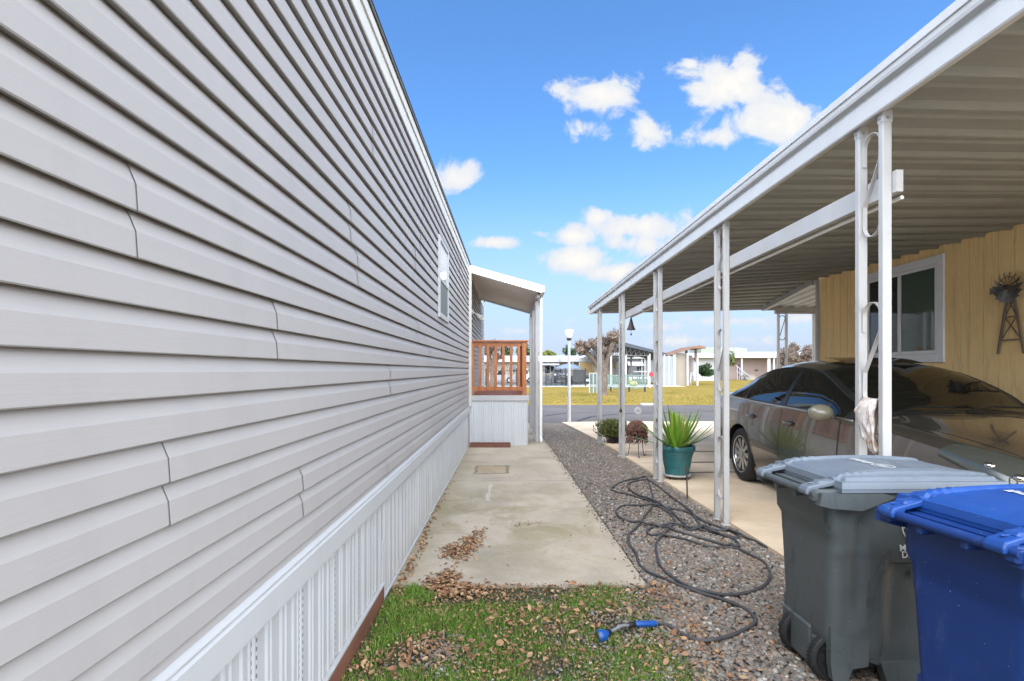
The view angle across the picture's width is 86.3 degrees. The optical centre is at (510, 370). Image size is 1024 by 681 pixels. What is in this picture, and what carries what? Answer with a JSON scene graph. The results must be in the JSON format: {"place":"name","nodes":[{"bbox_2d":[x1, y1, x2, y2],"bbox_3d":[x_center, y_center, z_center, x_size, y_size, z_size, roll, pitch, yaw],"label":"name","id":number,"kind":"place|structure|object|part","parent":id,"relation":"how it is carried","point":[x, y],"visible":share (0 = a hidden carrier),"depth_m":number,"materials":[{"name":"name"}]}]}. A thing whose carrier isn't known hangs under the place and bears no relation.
{"place":"outdoors","nodes":[
{"label":"outdoors","id":0,"kind":"place"},
{"bbox_2d":[392,424,645,587],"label":"walkway","id":1,"kind":"structure","parent":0,"point":[536,480],"depth_m":5.18,"materials":[{"name":"concrete"}]},
{"bbox_2d":[397,472,456,581],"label":"wall foot leaves","id":2,"kind":"object","parent":1,"relation":"on","point":[410,563],"visible":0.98,"depth_m":4.59,"materials":[{"name":"brown plant"}]},
{"bbox_2d":[435,526,489,566],"bbox_3d":[-0.374,1.492,4.733,0.434,0.052,1.070,0,0,17],"label":"leaf heap","id":3,"kind":"object","parent":1,"relation":"on","point":[467,545],"visible":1,"depth_m":4.61,"materials":[{"name":"brown plant"}]},
{"bbox_2d":[414,565,519,598],"bbox_3d":[-0.314,1.496,3.906,0.754,0.055,0.630,0,0,0],"label":"leaf drift","id":4,"kind":"object","parent":1,"relation":"on","point":[444,580],"visible":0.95,"depth_m":3.81,"materials":[{"name":"brown plant"}]},
{"bbox_2d":[469,442,510,446],"bbox_3d":[-0.407,1.478,10.818,0.815,0.065,0.275,0,0,0],"label":"wooden ramp board","id":5,"kind":"object","parent":1,"relation":"on","point":[490,444],"visible":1,"depth_m":10.83,"materials":[{"name":"brown wood"}]},
{"bbox_2d":[469,340,528,444],"bbox_3d":[-0.229,0.507,12.637,1.208,2.225,3.325,0,0,0],"label":"porch","id":6,"kind":"object","parent":1,"relation":"on","point":[498,413],"visible":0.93,"depth_m":11.00,"materials":[{"name":"white paint"}]},
{"bbox_2d":[469,265,544,441],"bbox_3d":[-0.075,-0.251,13.075,1.520,3.708,4.351,0,0,0],"label":"porch awning","id":7,"kind":"object","parent":1,"relation":"on","point":[514,293],"visible":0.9,"depth_m":11.76,"materials":[{"name":"metal"}]},
{"bbox_2d":[438,469,584,565],"bbox_3d":[0.036,1.500,6.280,1.640,0.025,4.329,0,0,0],"label":"loose debris","id":8,"kind":"object","parent":1,"relation":"on","point":[502,524],"visible":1,"depth_m":5.34,"materials":[{"name":"brown plant"}]},
{"bbox_2d":[528,423,640,579],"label":"spilled pebbles","id":9,"kind":"object","parent":1,"relation":"on","point":[558,460],"visible":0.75,"depth_m":5.85,"materials":[{"name":"grey gravel"}]},
{"bbox_2d":[484,385,572,385],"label":"pool water","id":10,"kind":"structure","parent":0,"point":[528,385],"depth_m":56.92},
{"bbox_2d":[484,382,652,383],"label":"road","id":11,"kind":"structure","parent":0,"point":[574,383],"depth_m":65.68,"materials":[{"name":"grey asphalt"}]},
{"bbox_2d":[489,371,514,382],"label":"pickup truck","id":12,"kind":"object","parent":11,"relation":"on","point":[499,376],"visible":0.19,"depth_m":66.50,"materials":[{"name":"silver metal"}]},
{"bbox_2d":[551,366,567,382],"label":"parked truck","id":13,"kind":"object","parent":11,"relation":"on","point":[553,373],"visible":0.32,"depth_m":67.00,"materials":[{"name":"grey metal"}]},
{"bbox_2d":[571,371,590,382],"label":"pickup truck","id":14,"kind":"object","parent":11,"relation":"on","point":[587,378],"visible":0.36,"depth_m":67.00,"materials":[{"name":"white metal"}]},
{"bbox_2d":[558,358,618,382],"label":"flat carport","id":15,"kind":"object","parent":11,"relation":"on","point":[586,363],"visible":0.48,"depth_m":70.02,"materials":[{"name":"white metal"}]},
{"bbox_2d":[527,384,685,386],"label":"pool deck","id":16,"kind":"structure","parent":0,"point":[591,385],"depth_m":57.46,"materials":[{"name":"concrete"}]},
{"bbox_2d":[484,368,587,385],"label":"pool fence","id":17,"kind":"object","parent":16,"relation":"on","point":[578,375],"visible":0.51,"depth_m":54.89,"materials":[{"name":"black metal"}]},
{"bbox_2d":[555,364,582,368],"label":"patio umbrella","id":18,"kind":"object","parent":16,"relation":"on","point":[564,366],"visible":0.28,"depth_m":62.06,"materials":[{"name":"fabric"}]},
{"bbox_2d":[663,354,674,384],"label":"panel fence","id":19,"kind":"object","parent":16,"relation":"on","point":[668,369],"visible":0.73,"depth_m":58.00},
{"bbox_2d":[528,405,713,422],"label":"street","id":20,"kind":"structure","parent":0,"point":[578,412],"depth_m":21.44,"materials":[{"name":"grey asphalt"}]},
{"bbox_2d":[545,412,667,420],"bbox_3d":[-6.996,1.665,20.518,46.009,0.023,5.083,0,0,0],"label":"street tar line","id":21,"kind":"object","parent":20,"relation":"on","point":[593,416],"visible":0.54,"depth_m":20.01,"materials":[{"name":"black asphalt"}]},
{"bbox_2d":[527,380,752,404],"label":"lawn","id":22,"kind":"structure","parent":0,"point":[705,387],"depth_m":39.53,"materials":[{"name":"yellow plant"}]},
{"bbox_2d":[484,338,501,385],"bbox_3d":[-1.179,-0.165,36.108,1.475,3.830,1.308,0,0,34],"label":"pollarded tree","id":23,"kind":"object","parent":22,"relation":"on","point":[491,363],"visible":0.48,"depth_m":35.85,"materials":[{"name":"brown plant"}]},
{"bbox_2d":[589,373,596,392],"bbox_3d":[5.823,0.910,38.505,0.589,1.460,0.054,0,0,0],"label":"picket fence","id":24,"kind":"object","parent":22,"relation":"on","point":[593,382],"visible":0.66,"depth_m":38.48,"materials":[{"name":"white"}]},
{"bbox_2d":[573,327,618,395],"bbox_3d":[5.697,-0.520,35.659,3.347,4.546,1.893,0,0,0],"label":"pollarded tree","id":25,"kind":"object","parent":22,"relation":"on","point":[609,341],"visible":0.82,"depth_m":35.29,"materials":[{"name":"brown plant"}]},
{"bbox_2d":[609,386,645,391],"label":"park bench","id":26,"kind":"object","parent":22,"relation":"on","point":[628,387],"visible":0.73,"depth_m":41.05,"materials":[{"name":"metal"}]},
{"bbox_2d":[607,375,648,388],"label":"picnic table","id":27,"kind":"object","parent":22,"relation":"on","point":[630,378],"visible":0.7,"depth_m":45.98,"materials":[{"name":"white plastic"}]},
{"bbox_2d":[629,379,637,385],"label":"yellow float","id":28,"kind":"object","parent":22,"relation":"on","point":[631,383],"visible":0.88,"depth_m":47.66,"materials":[{"name":"plastic"}]},
{"bbox_2d":[649,354,652,387],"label":"round sign","id":29,"kind":"object","parent":22,"relation":"on","point":[650,374],"visible":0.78,"depth_m":49.97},
{"bbox_2d":[663,345,705,384],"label":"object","id":30,"kind":"object","parent":22,"relation":"on","point":[683,369],"visible":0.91,"depth_m":58.50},
{"bbox_2d":[698,363,713,376],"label":"green shrub","id":31,"kind":"object","parent":22,"relation":"on","point":[704,370],"visible":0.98,"depth_m":61.44,"materials":[{"name":"green plant"}]},
{"bbox_2d":[729,351,735,365],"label":"ochre shrub","id":32,"kind":"object","parent":22,"relation":"on","point":[732,358],"visible":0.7,"depth_m":79.32,"materials":[{"name":"green plant"}]},
{"bbox_2d":[775,341,801,365],"bbox_3d":[17.306,-0.016,34.032,1.498,3.534,1.091,0,0,31],"label":"pollarded tree","id":33,"kind":"object","parent":22,"relation":"on","point":[792,346],"visible":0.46,"depth_m":33.83,"materials":[{"name":"brown plant"}]},
{"bbox_2d":[788,344,811,362],"bbox_3d":[17.336,0.042,31.997,2.096,3.416,1.428,0,0,0],"label":"pollarded tree","id":34,"kind":"object","parent":22,"relation":"on","point":[795,356],"visible":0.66,"depth_m":31.89,"materials":[{"name":"brown plant"}]},
{"bbox_2d":[372,0,955,355],"label":"sky","id":35,"kind":"structure","parent":0,"point":[567,141],"materials":[{"name":"blue"}]},
{"bbox_2d":[562,421,783,559],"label":"driveway","id":36,"kind":"structure","parent":0,"point":[754,511],"depth_m":6.85,"materials":[{"name":"concrete"}]},
{"bbox_2d":[593,417,630,443],"bbox_3d":[2.101,1.231,11.155,0.864,0.515,0.787,0,0,0],"label":"shrub","id":37,"kind":"object","parent":36,"relation":"on","point":[609,429],"visible":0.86,"depth_m":11.05,"materials":[{"name":"green plant"}]},
{"bbox_2d":[625,420,647,457],"bbox_3d":[2.162,1.157,9.344,0.388,0.637,0.398,0,0,0],"label":"dry plant","id":38,"kind":"object","parent":36,"relation":"on","point":[635,428],"visible":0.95,"depth_m":9.24,"materials":[{"name":"plant"}]},
{"bbox_2d":[634,407,641,413],"bbox_3d":[2.170,0.814,9.313,0.126,0.373,0.038,0,0,0],"label":"glass disc","id":39,"kind":"object","parent":38,"relation":"in","point":[637,410],"visible":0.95,"depth_m":9.30,"materials":[{"name":"white"}]},
{"bbox_2d":[628,402,713,479],"bbox_3d":[2.281,0.955,7.482,1.217,1.046,1.162,0,0,0],"label":"potted agave","id":40,"kind":"object","parent":36,"relation":"on","point":[679,449],"visible":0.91,"depth_m":7.36,"materials":[{"name":"green plant"}]},
{"bbox_2d":[761,280,814,368],"bbox_3d":[7.265,-0.040,11.060,3.530,3.220,2.560,0,0,0],"label":"side awning","id":41,"kind":"object","parent":36,"relation":"on","point":[802,302],"visible":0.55,"depth_m":12.26,"materials":[{"name":"metal"}]},
{"bbox_2d":[588,0,1023,525],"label":"carport","id":42,"kind":"object","parent":36,"relation":"on","point":[913,144],"visible":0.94,"depth_m":4.22,"materials":[{"name":"metal"}]},
{"bbox_2d":[619,326,621,412],"bbox_3d":[1.897,-0.026,9.400,0.056,1.512,0.051,0,0,0],"label":"hanging chain","id":43,"kind":"object","parent":42,"relation":"hanging from","point":[620,410],"visible":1,"depth_m":9.40,"materials":[{"name":"metal"}]},
{"bbox_2d":[627,318,634,334],"bbox_3d":[2.051,-0.771,9.300,0.148,0.362,0.148,0,0,0],"label":"hanging bell","id":44,"kind":"object","parent":42,"relation":"hanging from","point":[631,326],"visible":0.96,"depth_m":9.26,"materials":[{"name":"metal"}]},
{"bbox_2d":[854,398,877,454],"bbox_3d":[2.188,0.337,3.301,0.124,0.337,0.169,0,0,0],"label":"towel","id":45,"kind":"object","parent":42,"relation":"hanging from","point":[866,411],"visible":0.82,"depth_m":3.29,"materials":[{"name":"white fabric"}]},
{"bbox_2d":[721,357,1023,483],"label":"parked sedan","id":46,"kind":"object","parent":36,"relation":"on","point":[950,418],"visible":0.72,"depth_m":5.28,"materials":[{"name":"grey metal"}]},
{"bbox_3d":[3.222,0.215,7.438,0.240,0.289,0.417,0,0,0],"label":"quarter window","id":47,"kind":"part","parent":46,"relation":"part of","materials":[{"name":"glass"}]},
{"bbox_3d":[3.171,0.605,6.704,0.341,1.235,0.981,0,0,0],"label":"door","id":48,"kind":"part","parent":46,"relation":"part of","materials":[{"name":"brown metal"}]},
{"bbox_3d":[3.165,0.610,5.641,0.324,1.225,1.121,0,0,0],"label":"door","id":49,"kind":"part","parent":46,"relation":"part of","materials":[{"name":"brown metal"}]},
{"bbox_3d":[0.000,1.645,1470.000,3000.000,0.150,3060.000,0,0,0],"label":"ground","id":50,"kind":"structure","parent":0,"visible":0},
{"bbox_2d":[0,0,484,680],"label":"mobile home","id":51,"kind":"object","parent":50,"relation":"on","point":[240,324],"visible":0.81,"depth_m":1.53,"materials":[{"name":"beige plastic"}]},
{"bbox_2d":[438,234,448,322],"bbox_3d":[-0.818,-1.080,6.670,0.030,0.940,0.900,0,0,0],"label":"window","id":52,"kind":"structure","parent":51,"relation":"in","point":[443,253],"depth_m":6.63,"materials":[{"name":"white glass"}]},
{"bbox_2d":[472,310,483,320],"bbox_3d":[-0.702,-1.169,11.600,0.246,0.229,0.430,0,0,0],"label":"wall light","id":53,"kind":"object","parent":51,"relation":"attached to","point":[480,317],"visible":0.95,"depth_m":11.46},
{"bbox_2d":[500,347,513,355],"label":"evergreen tree","id":54,"kind":"object","parent":50,"relation":"on","point":[507,350],"visible":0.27,"depth_m":89.30,"materials":[{"name":"green plant"}]},
{"bbox_2d":[342,580,712,680],"bbox_3d":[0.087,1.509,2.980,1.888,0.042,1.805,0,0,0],"label":"turf grass","id":55,"kind":"structure","parent":50,"relation":"on","point":[492,636],"depth_m":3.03,"materials":[{"name":"green plant"}]},
{"bbox_2d":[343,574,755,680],"bbox_3d":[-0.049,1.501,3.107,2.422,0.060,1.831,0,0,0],"label":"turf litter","id":56,"kind":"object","parent":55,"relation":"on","point":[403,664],"visible":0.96,"depth_m":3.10,"materials":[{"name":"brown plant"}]},
{"bbox_2d":[383,584,720,680],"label":"stray pebbles","id":57,"kind":"object","parent":55,"relation":"on","point":[617,621],"visible":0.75,"depth_m":2.98,"materials":[{"name":"grey gravel"}]},
{"bbox_2d":[595,620,656,641],"bbox_3d":[0.670,1.490,3.152,0.418,0.068,0.070,0,0,-27],"label":"spray wand","id":58,"kind":"object","parent":55,"relation":"on","point":[601,635],"visible":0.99,"depth_m":3.15,"materials":[{"name":"blue plastic"}]},
{"bbox_2d":[542,350,555,355],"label":"leafy tree","id":59,"kind":"object","parent":50,"relation":"on","point":[548,353],"visible":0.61,"depth_m":94.58,"materials":[{"name":"green plant"}]},
{"bbox_2d":[484,356,615,381],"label":"mobile home","id":60,"kind":"object","parent":50,"relation":"on","point":[549,362],"visible":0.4,"depth_m":78.00,"materials":[{"name":"white metal"}]},
{"bbox_2d":[542,362,558,373],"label":"window","id":61,"kind":"structure","parent":60,"relation":"in","point":[549,365],"depth_m":77.94,"materials":[{"name":"glass"}]},
{"bbox_2d":[565,329,572,421],"bbox_3d":[1.830,0.220,17.100,0.270,3.000,0.270,0,0,0],"label":"street lamp","id":62,"kind":"object","parent":50,"relation":"on","point":[569,333],"visible":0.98,"depth_m":17.06,"materials":[{"name":"white metal"}]},
{"bbox_2d":[562,345,576,355],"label":"evergreen tree","id":63,"kind":"object","parent":50,"relation":"on","point":[572,352],"visible":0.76,"depth_m":95.72,"materials":[{"name":"green plant"}]},
{"bbox_2d":[579,343,672,384],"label":"truss canopy","id":64,"kind":"object","parent":50,"relation":"on","point":[632,351],"visible":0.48,"depth_m":60.37,"materials":[{"name":"metal"}]},
{"bbox_2d":[611,353,672,381],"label":"mobile home","id":65,"kind":"object","parent":50,"relation":"on","point":[639,365],"visible":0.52,"depth_m":75.97,"materials":[{"name":"white metal"}]},
{"bbox_2d":[627,361,643,370],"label":"window","id":66,"kind":"structure","parent":65,"relation":"in","point":[636,365],"depth_m":75.89,"materials":[{"name":"glass"}]},
{"bbox_2d":[687,353,713,380],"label":"mobile home","id":67,"kind":"object","parent":50,"relation":"on","point":[704,358],"visible":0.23,"depth_m":84.00,"materials":[{"name":"white metal"}]},
{"bbox_2d":[549,442,878,680],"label":"gravel bed","id":68,"kind":"object","parent":50,"relation":"on","point":[744,661],"visible":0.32,"depth_m":3.68,"materials":[{"name":"grey gravel"}]},
{"bbox_2d":[542,423,732,529],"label":"fine gravel","id":69,"kind":"structure","parent":68,"relation":"on","point":[594,455],"depth_m":7.24,"materials":[{"name":"grey gravel"}]},
{"bbox_2d":[686,466,688,498],"bbox_3d":[2.069,1.335,6.400,0.030,0.430,0.020,0,0,0],"label":"iron stake","id":70,"kind":"object","parent":69,"relation":"in","point":[687,477],"visible":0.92,"depth_m":6.40,"materials":[{"name":"black metal"}]},
{"bbox_2d":[611,476,771,642],"bbox_3d":[1.653,1.482,5.369,1.629,0.072,4.705,0,0,0],"label":"garden hose","id":71,"kind":"object","parent":68,"relation":"on","point":[708,529],"visible":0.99,"depth_m":4.77,"materials":[{"name":"rubber"}]},
{"bbox_2d":[609,528,879,680],"bbox_3d":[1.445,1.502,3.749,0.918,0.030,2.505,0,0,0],"label":"gravel","id":72,"kind":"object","parent":68,"relation":"on","point":[724,605],"visible":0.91,"depth_m":3.56,"materials":[{"name":"grey gravel"}]},
{"bbox_2d":[756,455,1008,680],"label":"wheeled bin","id":73,"kind":"object","parent":68,"relation":"on","point":[849,606],"visible":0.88,"depth_m":2.60,"materials":[{"name":"grey plastic"}]},
{"bbox_2d":[874,484,1023,680],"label":"wheeled bin","id":74,"kind":"object","parent":68,"relation":"on","point":[965,548],"visible":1,"depth_m":1.99,"materials":[{"name":"blue plastic"}]},
{"bbox_2d":[690,347,806,379],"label":"mobile home","id":75,"kind":"object","parent":50,"relation":"on","point":[753,365],"visible":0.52,"depth_m":92.00,"materials":[{"name":"white metal"}]},
{"bbox_2d":[815,224,1023,403],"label":"ochre home","id":76,"kind":"object","parent":50,"relation":"on","point":[947,310],"visible":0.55,"depth_m":6.81,"materials":[{"name":"yellow wood"}]},
{"bbox_2d":[867,253,944,362],"bbox_3d":[5.434,-0.782,7.640,0.032,1.365,1.600,0,0,0],"label":"window","id":77,"kind":"structure","parent":76,"relation":"in","point":[918,287],"depth_m":7.33,"materials":[{"name":"white glass"}]},
{"bbox_2d":[990,272,1023,353],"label":"windmill ornament","id":78,"kind":"object","parent":76,"relation":"attached to","point":[1002,293],"visible":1,"depth_m":5.91,"materials":[{"name":"metal"}]}
]}

